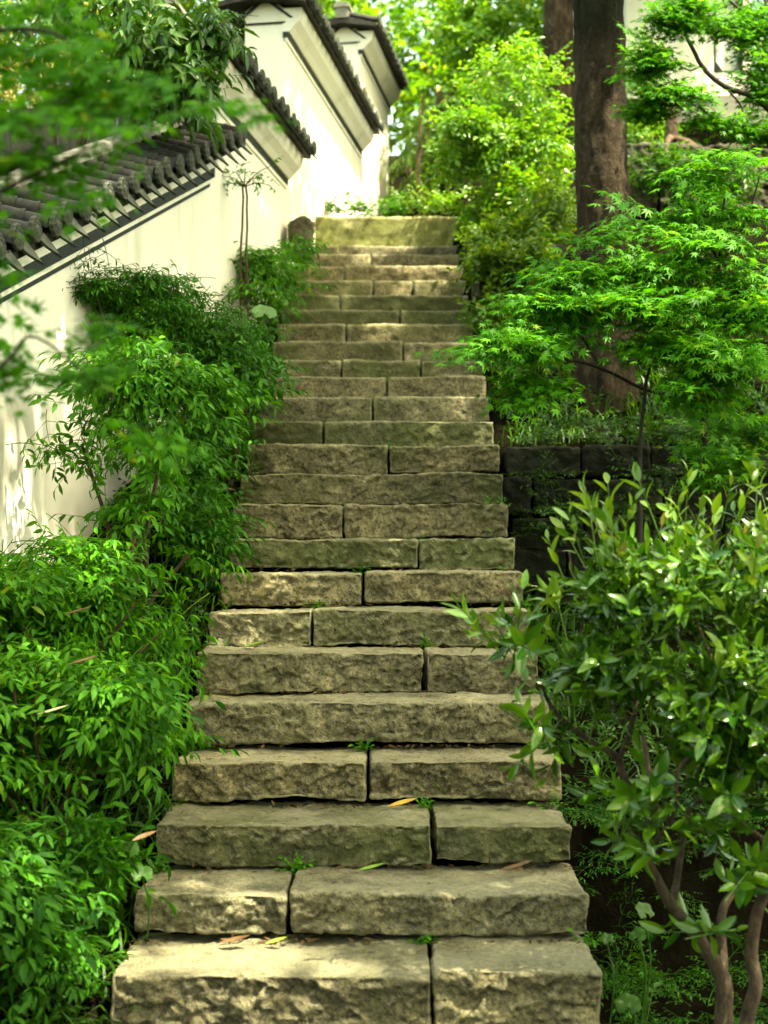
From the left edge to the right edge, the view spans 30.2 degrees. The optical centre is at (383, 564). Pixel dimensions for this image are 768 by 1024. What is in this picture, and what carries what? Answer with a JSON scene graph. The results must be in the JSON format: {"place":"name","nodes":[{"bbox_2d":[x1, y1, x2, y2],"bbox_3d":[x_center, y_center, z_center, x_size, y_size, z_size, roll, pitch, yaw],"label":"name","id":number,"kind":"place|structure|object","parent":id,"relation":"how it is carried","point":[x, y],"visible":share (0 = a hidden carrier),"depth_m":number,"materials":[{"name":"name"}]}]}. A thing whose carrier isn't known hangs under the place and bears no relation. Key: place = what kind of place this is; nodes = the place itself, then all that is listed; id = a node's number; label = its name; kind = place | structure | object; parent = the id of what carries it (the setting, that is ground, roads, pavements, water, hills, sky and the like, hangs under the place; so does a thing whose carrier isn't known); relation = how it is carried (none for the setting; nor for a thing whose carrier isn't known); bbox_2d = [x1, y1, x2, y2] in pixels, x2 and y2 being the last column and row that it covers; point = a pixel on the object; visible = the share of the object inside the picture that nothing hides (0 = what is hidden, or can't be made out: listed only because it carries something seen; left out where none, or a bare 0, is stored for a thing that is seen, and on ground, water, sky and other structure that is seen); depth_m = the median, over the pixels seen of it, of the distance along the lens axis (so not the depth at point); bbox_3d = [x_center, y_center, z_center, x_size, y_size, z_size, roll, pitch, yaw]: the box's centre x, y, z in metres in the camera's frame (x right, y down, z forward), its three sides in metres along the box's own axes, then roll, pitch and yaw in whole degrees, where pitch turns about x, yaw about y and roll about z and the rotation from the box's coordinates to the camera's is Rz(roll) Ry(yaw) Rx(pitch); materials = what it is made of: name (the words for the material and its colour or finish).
{"place":"outdoors","nodes":[
{"label":"outdoors","id":0,"kind":"place"},
{"bbox_2d":[2,0,763,154],"label":"sky","id":1,"kind":"structure","parent":0,"point":[390,119],"materials":[{"name":"white"}]},
{"bbox_2d":[0,129,767,1023],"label":"ground","id":2,"kind":"structure","parent":0,"point":[604,913],"depth_m":4.64,"materials":[{"name":"soil"}]},
{"bbox_2d":[0,88,142,167],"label":"shrub","id":3,"kind":"object","parent":2,"relation":"on","point":[21,145],"visible":0.01,"depth_m":9.40,"materials":[{"name":"green plant"}]},
{"bbox_2d":[0,0,148,110],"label":"yellow shrub","id":4,"kind":"object","parent":2,"relation":"on","point":[10,92],"visible":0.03,"depth_m":10.31,"materials":[{"name":"green plant"}]},
{"bbox_2d":[0,790,176,1023],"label":"nandina shrub","id":5,"kind":"object","parent":2,"relation":"on","point":[33,882],"visible":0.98,"depth_m":3.65,"materials":[{"name":"green plant"}]},
{"bbox_2d":[132,831,155,840],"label":"fallen leaf","id":6,"kind":"object","parent":5,"relation":"on","point":[143,835],"visible":1,"depth_m":3.77,"materials":[{"name":"beige plant"}]},
{"bbox_2d":[0,0,216,116],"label":"background tree","id":7,"kind":"object","parent":2,"relation":"on","point":[194,1],"depth_m":16.48,"materials":[{"name":"green plant"}]},
{"bbox_2d":[0,508,225,713],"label":"nandina shrub","id":8,"kind":"object","parent":2,"relation":"on","point":[34,606],"visible":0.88,"depth_m":4.82,"materials":[{"name":"green plant"}]},
{"bbox_2d":[65,606,91,614],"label":"fallen leaf","id":9,"kind":"object","parent":8,"relation":"on","point":[77,610],"visible":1,"depth_m":4.57,"materials":[{"name":"brown plant"}]},
{"bbox_2d":[84,816,152,943],"bbox_3d":[-0.728,0.908,3.968,0.241,0.406,0.109,0,0,32],"label":"round leaf plant","id":10,"kind":"object","parent":2,"relation":"on","point":[146,872],"visible":0.5,"depth_m":3.91,"materials":[{"name":"green plant"}]},
{"bbox_2d":[0,611,248,849],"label":"nandina shrub","id":11,"kind":"object","parent":2,"relation":"on","point":[111,706],"visible":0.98,"depth_m":4.21,"materials":[{"name":"green plant"}]},
{"bbox_2d":[39,705,66,713],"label":"fallen leaf","id":12,"kind":"object","parent":11,"relation":"on","point":[51,710],"visible":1,"depth_m":3.96,"materials":[{"name":"beige plant"}]},
{"bbox_2d":[71,656,95,663],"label":"fallen leaf","id":13,"kind":"object","parent":11,"relation":"on","point":[82,660],"visible":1,"depth_m":3.96,"materials":[{"name":"brown plant"}]},
{"bbox_2d":[0,115,252,573],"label":"garden wall","id":14,"kind":"structure","parent":2,"relation":"on","point":[166,197],"depth_m":6.18,"materials":[{"name":"paint"}]},
{"bbox_2d":[0,0,259,154],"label":"evergreen tree","id":15,"kind":"object","parent":2,"relation":"on","point":[166,37],"visible":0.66,"depth_m":7.09,"materials":[{"name":"green plant"}]},
{"bbox_2d":[6,321,282,652],"bbox_3d":[-0.912,-0.263,5.498,1.003,1.336,0.832,0,0,-27],"label":"nandina shrub","id":16,"kind":"object","parent":2,"relation":"on","point":[174,386],"visible":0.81,"depth_m":5.39,"materials":[{"name":"green plant"}]},
{"bbox_2d":[0,0,301,482],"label":"maple tree","id":17,"kind":"object","parent":2,"relation":"on","point":[31,162],"visible":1,"depth_m":2.29,"materials":[{"name":"green plant"}]},
{"bbox_2d":[136,453,193,597],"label":"round leaf plant","id":18,"kind":"object","parent":2,"relation":"on","point":[189,467],"visible":0.24,"depth_m":6.00,"materials":[{"name":"green plant"}]},
{"bbox_2d":[62,237,301,523],"bbox_3d":[-0.995,-0.798,6.516,1.281,1.310,0.903,0,0,-39],"label":"nandina shrub","id":19,"kind":"object","parent":2,"relation":"on","point":[145,300],"visible":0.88,"depth_m":6.41,"materials":[{"name":"green plant"}]},
{"bbox_2d":[176,521,223,608],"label":"round leaf plant","id":20,"kind":"object","parent":2,"relation":"on","point":[216,540],"visible":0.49,"depth_m":5.90,"materials":[{"name":"green plant"}]},
{"bbox_2d":[117,317,312,605],"bbox_3d":[-0.768,-0.535,6.632,0.864,1.466,1.812,0,0,0],"label":"nandina shrub","id":21,"kind":"object","parent":2,"relation":"on","point":[208,515],"visible":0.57,"depth_m":6.27,"materials":[{"name":"green plant"}]},
{"bbox_2d":[133,0,317,330],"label":"garden wall","id":22,"kind":"structure","parent":2,"relation":"on","point":[293,145],"depth_m":9.04,"materials":[{"name":"paint"}]},
{"bbox_2d":[118,0,362,45],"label":"background tree","id":23,"kind":"object","parent":2,"relation":"on","point":[198,8],"visible":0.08,"depth_m":17.30,"materials":[{"name":"green plant"}]},
{"bbox_2d":[222,156,283,327],"bbox_3d":[-0.804,-1.948,8.605,0.408,1.065,0.212,0,0,0],"label":"sapling","id":24,"kind":"object","parent":2,"relation":"on","point":[241,182],"visible":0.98,"depth_m":8.60,"materials":[{"name":"plant"}]},
{"bbox_2d":[238,298,287,419],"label":"round leaf plant","id":25,"kind":"object","parent":2,"relation":"on","point":[260,310],"visible":0.51,"depth_m":8.31,"materials":[{"name":"green plant"}]},
{"bbox_2d":[220,223,337,341],"bbox_3d":[-0.712,-1.762,9.049,0.857,1.025,1.532,0,0,0],"label":"nandina shrub","id":26,"kind":"object","parent":2,"relation":"on","point":[269,278],"visible":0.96,"depth_m":8.87,"materials":[{"name":"green plant"}]},
{"bbox_2d":[287,216,314,262],"bbox_3d":[-0.594,-2.319,10.124,0.203,0.330,0.259,0,0,0],"label":"boulder","id":27,"kind":"object","parent":2,"relation":"on","point":[301,225],"visible":0.49,"depth_m":10.03,"materials":[{"name":"grey stone"}]},
{"bbox_2d":[218,0,385,276],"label":"garden wall","id":28,"kind":"structure","parent":2,"relation":"on","point":[304,63],"depth_m":10.97,"materials":[{"name":"paint"}]},
{"bbox_2d":[110,932,602,1023],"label":"stone step","id":29,"kind":"object","parent":2,"relation":"on","point":[211,979],"visible":0.97,"depth_m":3.62,"materials":[{"name":"grey stone"}]},
{"bbox_2d":[219,935,249,942],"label":"fallen leaf","id":30,"kind":"object","parent":29,"relation":"on","point":[236,938],"visible":1,"depth_m":3.87,"materials":[{"name":"orange plant"}]},
{"bbox_2d":[265,937,285,943],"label":"fallen leaf","id":31,"kind":"object","parent":29,"relation":"on","point":[275,940],"visible":1,"depth_m":3.87,"materials":[{"name":"yellow plant"}]},
{"bbox_2d":[132,261,604,948],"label":"weeds","id":32,"kind":"object","parent":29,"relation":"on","point":[300,865],"visible":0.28,"depth_m":4.55,"materials":[{"name":"green plant"}]},
{"bbox_2d":[129,425,590,946],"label":"leaf litter","id":33,"kind":"object","parent":2,"relation":"on","point":[353,806],"visible":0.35,"depth_m":4.84,"materials":[{"name":"brown plant"}]},
{"bbox_2d":[134,862,588,936],"bbox_3d":[-0.064,0.966,4.125,1.269,0.137,0.436,0,0,0],"label":"stone step","id":34,"kind":"object","parent":2,"relation":"on","point":[539,898],"visible":0.94,"depth_m":3.93,"materials":[{"name":"grey stone"}]},
{"bbox_2d":[358,862,385,869],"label":"fallen leaf","id":35,"kind":"object","parent":34,"relation":"on","point":[370,866],"visible":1,"depth_m":4.17,"materials":[{"name":"green plant"}]},
{"bbox_2d":[500,860,531,869],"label":"fallen leaf","id":36,"kind":"object","parent":34,"relation":"on","point":[514,865],"visible":1,"depth_m":4.17,"materials":[{"name":"brown plant"}]},
{"bbox_2d":[156,800,571,867],"bbox_3d":[-0.063,0.839,4.443,1.256,0.149,0.440,0,0,0],"label":"stone step","id":37,"kind":"object","parent":2,"relation":"on","point":[257,834],"visible":0.98,"depth_m":4.26,"materials":[{"name":"grey stone"}]},
{"bbox_2d":[388,798,416,806],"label":"fallen leaf","id":38,"kind":"object","parent":37,"relation":"on","point":[401,802],"visible":1,"depth_m":4.50,"materials":[{"name":"yellow plant"}]},
{"bbox_2d":[172,744,561,802],"bbox_3d":[-0.051,0.697,4.760,1.261,0.145,0.438,0,0,0],"label":"stone step","id":39,"kind":"object","parent":2,"relation":"on","point":[340,773],"visible":0.94,"depth_m":4.57,"materials":[{"name":"grey stone"}]},
{"bbox_2d":[186,690,549,745],"bbox_3d":[-0.054,0.542,5.069,1.259,0.161,0.444,0,0,0],"label":"stone step","id":40,"kind":"object","parent":39,"relation":"on","point":[288,718],"visible":0.89,"depth_m":4.87,"materials":[{"name":"grey stone"}]},
{"bbox_2d":[196,645,537,694],"bbox_3d":[-0.059,0.394,5.390,1.267,0.171,0.439,0,0,0],"label":"stone step","id":41,"kind":"object","parent":2,"relation":"on","point":[265,669],"visible":0.86,"depth_m":5.20,"materials":[{"name":"grey stone"}]},
{"bbox_2d":[245,641,263,646],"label":"fallen leaf","id":42,"kind":"object","parent":41,"relation":"on","point":[252,644],"visible":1,"depth_m":5.40,"materials":[{"name":"green plant"}]},
{"bbox_2d":[208,605,529,647],"bbox_3d":[-0.054,0.246,5.708,1.262,0.160,0.441,0,0,0],"label":"stone step","id":43,"kind":"object","parent":2,"relation":"on","point":[327,626],"visible":0.79,"depth_m":5.51,"materials":[{"name":"grey stone"}]},
{"bbox_2d":[328,1,410,216],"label":"garden wall","id":44,"kind":"structure","parent":2,"relation":"on","point":[368,48],"depth_m":13.64,"materials":[{"name":"paint"}]},
{"bbox_2d":[225,537,514,570],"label":"stone step","id":45,"kind":"object","parent":2,"relation":"on","point":[441,554],"visible":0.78,"depth_m":6.14,"materials":[{"name":"grey stone"}]},
{"bbox_2d":[233,503,507,539],"bbox_3d":[-0.063,-0.198,6.658,1.267,0.177,0.444,0,0,0],"label":"stone step","id":46,"kind":"object","parent":2,"relation":"on","point":[402,521],"visible":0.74,"depth_m":6.46,"materials":[{"name":"grey stone"}]},
{"bbox_2d":[239,471,502,505],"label":"stone step","id":47,"kind":"object","parent":2,"relation":"on","point":[419,488],"visible":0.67,"depth_m":6.79,"materials":[{"name":"grey stone"}]},
{"bbox_2d":[220,569,522,606],"bbox_3d":[-0.051,0.099,6.029,1.256,0.159,0.433,0,0,0],"label":"stone step","id":48,"kind":"object","parent":2,"relation":"on","point":[265,589],"visible":0.89,"depth_m":5.83,"materials":[{"name":"grey stone"}]},
{"bbox_2d":[252,420,493,449],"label":"stone step","id":49,"kind":"object","parent":2,"relation":"on","point":[404,433],"visible":0.61,"depth_m":7.41,"materials":[{"name":"grey stone"}]},
{"bbox_2d":[247,443,499,475],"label":"stone step","id":50,"kind":"object","parent":2,"relation":"on","point":[334,459],"visible":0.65,"depth_m":7.11,"materials":[{"name":"grey stone"}]},
{"bbox_2d":[259,396,489,427],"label":"stone step","id":51,"kind":"object","parent":2,"relation":"on","point":[416,409],"visible":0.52,"depth_m":7.73,"materials":[{"name":"grey stone"}]},
{"bbox_2d":[273,341,475,367],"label":"stone step","id":52,"kind":"object","parent":2,"relation":"on","point":[381,351],"visible":0.5,"depth_m":8.68,"materials":[{"name":"grey stone"}]},
{"bbox_2d":[280,309,468,333],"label":"stone step","id":53,"kind":"object","parent":2,"relation":"on","point":[342,316],"visible":0.47,"depth_m":9.31,"materials":[{"name":"grey stone"}]},
{"bbox_2d":[324,186,424,216],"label":"plant","id":54,"kind":"object","parent":2,"relation":"on","point":[362,206],"visible":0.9,"depth_m":11.57,"materials":[{"name":"green plant"}]},
{"bbox_2d":[277,323,473,348],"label":"stone step","id":55,"kind":"object","parent":2,"relation":"on","point":[420,333],"visible":0.56,"depth_m":9.00,"materials":[{"name":"grey stone"}]},
{"bbox_2d":[283,294,467,319],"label":"stone step","id":56,"kind":"object","parent":2,"relation":"on","point":[399,303],"visible":0.52,"depth_m":9.63,"materials":[{"name":"beige stone"}]},
{"bbox_2d":[266,375,485,399],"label":"stone step","id":57,"kind":"object","parent":2,"relation":"on","point":[436,386],"visible":0.5,"depth_m":8.05,"materials":[{"name":"grey stone"}]},
{"bbox_2d":[269,359,482,386],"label":"stone step","id":58,"kind":"object","parent":2,"relation":"on","point":[358,368],"visible":0.37,"depth_m":8.37,"materials":[{"name":"grey stone"}]},
{"bbox_2d":[290,265,462,290],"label":"stone step","id":59,"kind":"object","parent":2,"relation":"on","point":[373,273],"visible":0.42,"depth_m":10.26,"materials":[{"name":"beige stone"}]},
{"bbox_2d":[288,280,465,301],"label":"stone step","id":60,"kind":"object","parent":2,"relation":"on","point":[421,287],"visible":0.45,"depth_m":9.95,"materials":[{"name":"beige stone"}]},
{"bbox_2d":[297,253,458,272],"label":"stone step","id":61,"kind":"object","parent":2,"relation":"on","point":[336,260],"visible":0.36,"depth_m":10.59,"materials":[{"name":"beige stone"}]},
{"bbox_2d":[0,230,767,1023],"bbox_3d":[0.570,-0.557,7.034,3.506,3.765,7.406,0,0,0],"label":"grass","id":62,"kind":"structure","parent":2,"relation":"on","point":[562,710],"depth_m":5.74,"materials":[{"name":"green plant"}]},
{"bbox_2d":[0,113,767,1023],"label":"undergrowth","id":63,"kind":"object","parent":2,"relation":"on","point":[138,823],"visible":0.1,"depth_m":5.34,"materials":[{"name":"green plant"}]},
{"bbox_2d":[315,245,456,264],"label":"stone step","id":64,"kind":"object","parent":2,"relation":"on","point":[418,250],"visible":0.3,"depth_m":10.90,"materials":[{"name":"beige stone"}]},
{"bbox_2d":[315,216,458,253],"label":"stone block","id":65,"kind":"structure","parent":2,"relation":"on","point":[398,231],"depth_m":11.20,"materials":[{"name":"beige stone"}]},
{"bbox_2d":[376,185,452,216],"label":"plant","id":66,"kind":"object","parent":2,"relation":"on","point":[425,209],"visible":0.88,"depth_m":11.61,"materials":[{"name":"green plant"}]},
{"bbox_2d":[374,78,455,216],"bbox_3d":[0.485,-3.828,13.888,1.071,1.895,1.298,0,0,32],"label":"weeping shrub","id":67,"kind":"object","parent":2,"relation":"on","point":[423,130],"visible":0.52,"depth_m":13.74,"materials":[{"name":"green plant"}]},
{"bbox_2d":[321,0,528,210],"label":"background tree","id":68,"kind":"object","parent":2,"relation":"on","point":[357,6],"visible":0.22,"depth_m":17.63,"materials":[{"name":"green plant"}]},
{"bbox_2d":[318,0,543,172],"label":"background tree","id":69,"kind":"object","parent":2,"relation":"on","point":[402,21],"visible":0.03,"depth_m":24.98,"materials":[{"name":"green plant"}]},
{"bbox_2d":[415,181,478,213],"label":"plant","id":70,"kind":"object","parent":2,"relation":"on","point":[453,198],"visible":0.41,"depth_m":11.65,"materials":[{"name":"green plant"}]},
{"bbox_2d":[387,0,543,173],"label":"background tree","id":71,"kind":"object","parent":2,"relation":"on","point":[411,40],"visible":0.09,"depth_m":18.69,"materials":[{"name":"green plant"}]},
{"bbox_2d":[420,0,543,213],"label":"tree","id":72,"kind":"object","parent":2,"relation":"on","point":[484,26],"visible":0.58,"depth_m":14.01,"materials":[{"name":"green plant"}]},
{"bbox_2d":[419,27,575,246],"bbox_3d":[0.927,-3.180,10.686,1.067,1.764,1.441,0,0,38],"label":"broadleaf shrub","id":73,"kind":"object","parent":2,"relation":"on","point":[464,132],"visible":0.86,"depth_m":10.55,"materials":[{"name":"green plant"}]},
{"bbox_2d":[446,166,576,333],"bbox_3d":[0.952,-2.092,9.580,1.099,1.423,1.650,0,0,0],"label":"broadleaf shrub","id":74,"kind":"object","parent":2,"relation":"on","point":[495,235],"visible":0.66,"depth_m":9.25,"materials":[{"name":"green plant"}]},
{"bbox_2d":[471,243,575,321],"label":"rock wall","id":75,"kind":"structure","parent":2,"relation":"on","point":[475,287],"depth_m":9.18,"materials":[{"name":"grey stone"}]},
{"bbox_2d":[503,0,543,118],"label":"background tree","id":76,"kind":"object","parent":2,"relation":"on","point":[537,24],"visible":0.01,"depth_m":18.88,"materials":[{"name":"green plant"}]},
{"bbox_2d":[539,0,574,131],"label":"background tree","id":77,"kind":"object","parent":2,"relation":"on","point":[558,27],"visible":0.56,"depth_m":13.38,"materials":[{"name":"brown plant"}]},
{"bbox_2d":[411,144,767,614],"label":"maple tree","id":78,"kind":"object","parent":2,"relation":"on","point":[700,361],"visible":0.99,"depth_m":6.18,"materials":[{"name":"green plant"}]},
{"bbox_2d":[440,445,767,1023],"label":"camellia bush","id":79,"kind":"object","parent":2,"relation":"on","point":[719,735],"visible":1,"depth_m":3.55,"materials":[{"name":"green plant"}]},
{"bbox_2d":[571,0,638,412],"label":"tree","id":80,"kind":"object","parent":2,"relation":"on","point":[601,151],"visible":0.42,"depth_m":7.87,"materials":[{"name":"brown plant"}]},
{"bbox_2d":[602,902,654,1023],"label":"round leaf plant","id":81,"kind":"object","parent":2,"relation":"on","point":[625,1000],"visible":0.99,"depth_m":3.98,"materials":[{"name":"green plant"}]},
{"bbox_2d":[502,440,767,603],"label":"retaining wall","id":82,"kind":"structure","parent":2,"relation":"on","point":[596,460],"depth_m":7.10,"materials":[{"name":"grey stone"}]},
{"bbox_2d":[504,419,767,573],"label":"plant","id":83,"kind":"object","parent":82,"relation":"on","point":[615,506],"visible":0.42,"depth_m":6.99,"materials":[{"name":"green plant"}]},
{"bbox_2d":[512,388,767,445],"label":"plant","id":84,"kind":"object","parent":82,"relation":"on","point":[589,421],"visible":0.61,"depth_m":7.22,"materials":[{"name":"green plant"}]},
{"bbox_2d":[625,23,683,143],"bbox_3d":[2.273,-4.021,12.527,0.742,1.402,0.977,0,0,0],"label":"background tree","id":85,"kind":"object","parent":2,"relation":"on","point":[637,137],"visible":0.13,"depth_m":12.41,"materials":[{"name":"green plant"}]},
{"bbox_2d":[556,767,767,1023],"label":"bank plants","id":86,"kind":"object","parent":2,"relation":"on","point":[620,991],"visible":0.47,"depth_m":4.44,"materials":[{"name":"green plant"}]},
{"bbox_2d":[573,0,767,129],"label":"white building","id":87,"kind":"structure","parent":2,"relation":"on","point":[710,55],"depth_m":14.00,"materials":[{"name":"paint"}]},
{"bbox_2d":[713,0,742,72],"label":"window","id":88,"kind":"structure","parent":87,"relation":"in","point":[719,65],"depth_m":14.08,"materials":[{"name":"white glass"}]},
{"bbox_2d":[603,0,767,157],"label":"maple tree","id":89,"kind":"object","parent":2,"relation":"on","point":[685,18],"visible":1,"depth_m":7.45,"materials":[{"name":"green plant"}]},
{"bbox_2d":[627,106,767,209],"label":"background tree","id":90,"kind":"object","parent":2,"relation":"on","point":[671,137],"visible":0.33,"depth_m":10.98,"materials":[{"name":"green plant"}]},
{"bbox_2d":[627,142,767,212],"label":"rock wall","id":91,"kind":"structure","parent":2,"relation":"on","point":[641,148],"depth_m":11.30,"materials":[{"name":"grey stone"}]},
{"bbox_2d":[707,0,767,144],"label":"background tree","id":92,"kind":"object","parent":2,"relation":"on","point":[750,5],"visible":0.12,"depth_m":13.02,"materials":[{"name":"green plant"}]}
]}

